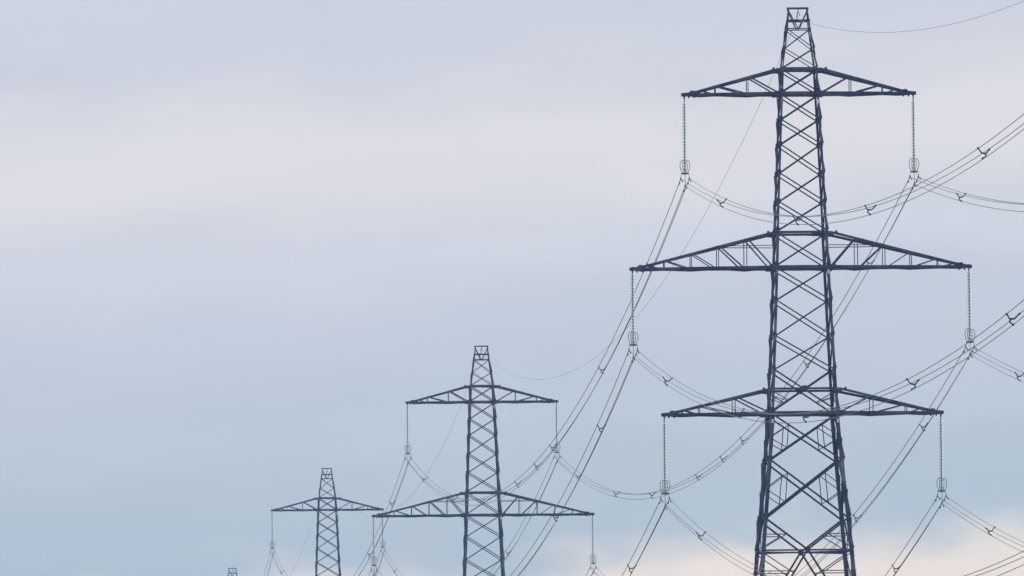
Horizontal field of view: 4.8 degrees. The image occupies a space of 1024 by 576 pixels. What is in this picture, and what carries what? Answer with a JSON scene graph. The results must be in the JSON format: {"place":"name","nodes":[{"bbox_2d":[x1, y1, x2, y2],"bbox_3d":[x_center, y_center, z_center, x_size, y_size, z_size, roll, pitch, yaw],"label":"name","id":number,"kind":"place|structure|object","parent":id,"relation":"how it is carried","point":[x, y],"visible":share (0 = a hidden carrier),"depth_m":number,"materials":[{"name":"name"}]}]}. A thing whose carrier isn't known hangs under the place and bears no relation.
{"place":"outdoors","nodes":[
{"label":"outdoors","id":0,"kind":"place"},
{"bbox_2d":[0,0,1023,575],"label":"sky","id":1,"kind":"structure","parent":0,"point":[238,238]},
{"bbox_3d":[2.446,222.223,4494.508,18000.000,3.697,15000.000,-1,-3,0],"label":"ground","id":2,"kind":"structure","parent":0,"visible":0},
{"bbox_2d":[228,568,236,575],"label":"pylon","id":3,"kind":"object","parent":2,"relation":"on","point":[231,573],"visible":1,"depth_m":1886.44,"materials":[{"name":"grey metal"}]},
{"bbox_2d":[271,468,383,575],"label":"pylon","id":4,"kind":"object","parent":2,"relation":"on","point":[320,498],"visible":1,"depth_m":1497.43,"materials":[{"name":"grey metal"}]},
{"bbox_2d":[270,514,274,553],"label":"insulator string","id":5,"kind":"object","parent":4,"relation":"hanging from","point":[272,546],"visible":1,"depth_m":1497.52,"materials":[{"name":"grey glass"}]},
{"bbox_2d":[380,511,384,547],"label":"insulator string","id":6,"kind":"object","parent":4,"relation":"hanging from","point":[382,521],"visible":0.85,"depth_m":1498.26,"materials":[{"name":"grey glass"}]},
{"bbox_2d":[372,346,594,575],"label":"pylon","id":7,"kind":"object","parent":2,"relation":"on","point":[499,515],"visible":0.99,"depth_m":1108.75,"materials":[{"name":"grey metal"}]},
{"bbox_2d":[371,518,376,569],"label":"insulator string","id":8,"kind":"object","parent":7,"relation":"hanging from","point":[373,534],"visible":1,"depth_m":1108.45,"materials":[{"name":"grey glass"}]},
{"bbox_2d":[327,362,477,516],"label":"earth wire","id":9,"kind":"object","parent":7,"relation":"attached to","point":[432,464],"visible":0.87,"depth_m":1211.71,"materials":[{"name":"grey metal"}]},
{"bbox_2d":[404,405,410,462],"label":"insulator string","id":10,"kind":"object","parent":7,"relation":"hanging from","point":[407,416],"visible":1,"depth_m":1109.12,"materials":[{"name":"grey glass"}]},
{"bbox_2d":[270,459,410,575],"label":"conductor bundle","id":11,"kind":"object","parent":10,"relation":"hanging from","point":[378,529],"visible":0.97,"depth_m":1167.77,"materials":[{"name":"silver metal"}]},
{"bbox_2d":[554,404,559,460],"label":"insulator string","id":12,"kind":"object","parent":7,"relation":"hanging from","point":[556,419],"visible":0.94,"depth_m":1109.81,"materials":[{"name":"grey glass"}]},
{"bbox_2d":[381,457,558,575],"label":"conductor bundle","id":13,"kind":"object","parent":12,"relation":"hanging from","point":[516,533],"visible":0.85,"depth_m":1169.31,"materials":[{"name":"silver metal"}]},
{"bbox_2d":[590,512,596,570],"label":"insulator string","id":14,"kind":"object","parent":7,"relation":"hanging from","point":[592,540],"visible":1,"depth_m":1109.46,"materials":[{"name":"grey glass"}]},
{"bbox_2d":[629,7,971,575],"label":"pylon","id":15,"kind":"object","parent":2,"relation":"on","point":[773,268],"visible":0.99,"depth_m":720.40,"materials":[{"name":"metal"}]},
{"bbox_2d":[628,272,637,358],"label":"insulator string","id":16,"kind":"object","parent":15,"relation":"hanging from","point":[632,312],"visible":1,"depth_m":720.23,"materials":[{"name":"grey glass"}]},
{"bbox_2d":[371,352,636,575],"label":"conductor bundle","id":17,"kind":"object","parent":16,"relation":"hanging from","point":[578,464],"visible":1,"depth_m":770.52,"materials":[{"name":"silver metal"}]},
{"bbox_2d":[629,300,1023,422],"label":"conductor bundle","id":18,"kind":"object","parent":16,"relation":"hanging from","point":[912,383],"visible":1,"depth_m":556.34,"materials":[{"name":"silver metal"}]},
{"bbox_2d":[485,27,793,378],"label":"earth wire","id":19,"kind":"object","parent":15,"relation":"attached to","point":[689,240],"visible":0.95,"depth_m":812.16,"materials":[{"name":"grey metal"}]},
{"bbox_2d":[660,417,669,506],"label":"insulator string","id":20,"kind":"object","parent":15,"relation":"hanging from","point":[664,492],"visible":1,"depth_m":719.90,"materials":[{"name":"grey glass"}]},
{"bbox_2d":[622,500,668,575],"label":"conductor bundle","id":21,"kind":"object","parent":20,"relation":"hanging from","point":[633,568],"visible":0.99,"depth_m":738.24,"materials":[{"name":"silver metal"}]},
{"bbox_2d":[661,499,1023,575],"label":"conductor bundle","id":22,"kind":"object","parent":20,"relation":"hanging from","point":[662,501],"visible":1,"depth_m":659.68,"materials":[{"name":"silver metal"}]},
{"bbox_2d":[680,97,689,187],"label":"insulator string","id":23,"kind":"object","parent":15,"relation":"hanging from","point":[685,160],"visible":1,"depth_m":720.89,"materials":[{"name":"grey glass"}]},
{"bbox_2d":[405,180,688,504],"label":"conductor bundle","id":24,"kind":"object","parent":23,"relation":"hanging from","point":[556,445],"visible":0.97,"depth_m":817.58,"materials":[{"name":"silver metal"}]},
{"bbox_2d":[681,114,1023,225],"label":"conductor bundle","id":25,"kind":"object","parent":23,"relation":"hanging from","point":[870,214],"visible":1,"depth_m":585.22,"materials":[{"name":"silver metal"}]},
{"bbox_2d":[797,1,1022,32],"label":"earth wire","id":26,"kind":"object","parent":15,"relation":"attached to","point":[914,30],"visible":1,"depth_m":642.33,"materials":[{"name":"grey metal"}]},
{"bbox_2d":[909,95,918,185],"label":"insulator string","id":27,"kind":"object","parent":15,"relation":"hanging from","point":[913,142],"visible":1,"depth_m":721.57,"materials":[{"name":"grey glass"}]},
{"bbox_2d":[554,178,917,499],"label":"conductor bundle","id":28,"kind":"object","parent":27,"relation":"hanging from","point":[809,363],"visible":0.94,"depth_m":856.65,"materials":[{"name":"silver metal"}]},
{"bbox_2d":[911,177,1023,211],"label":"conductor bundle","id":29,"kind":"object","parent":27,"relation":"hanging from","point":[968,196],"visible":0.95,"depth_m":687.49,"materials":[{"name":"silver metal"}]},
{"bbox_2d":[936,415,946,504],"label":"insulator string","id":30,"kind":"object","parent":15,"relation":"hanging from","point":[941,452],"visible":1,"depth_m":720.71,"materials":[{"name":"grey glass"}]},
{"bbox_2d":[885,497,944,575],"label":"conductor bundle","id":31,"kind":"object","parent":30,"relation":"hanging from","point":[898,568],"visible":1,"depth_m":740.23,"materials":[{"name":"silver metal"}]},
{"bbox_2d":[938,496,1023,552],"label":"conductor bundle","id":32,"kind":"object","parent":30,"relation":"hanging from","point":[939,498],"visible":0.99,"depth_m":692.33,"materials":[{"name":"silver metal"}]},
{"bbox_2d":[965,269,974,355],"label":"insulator string","id":33,"kind":"object","parent":15,"relation":"hanging from","point":[969,303],"visible":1,"depth_m":721.24,"materials":[{"name":"grey glass"}]},
{"bbox_2d":[591,349,972,575],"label":"conductor bundle","id":34,"kind":"object","parent":33,"relation":"hanging from","point":[861,515],"visible":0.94,"depth_m":775.92,"materials":[{"name":"silver metal"}]},
{"bbox_2d":[966,347,1023,381],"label":"conductor bundle","id":35,"kind":"object","parent":33,"relation":"hanging from","point":[999,365],"visible":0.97,"depth_m":701.78,"materials":[{"name":"silver metal"}]}
]}

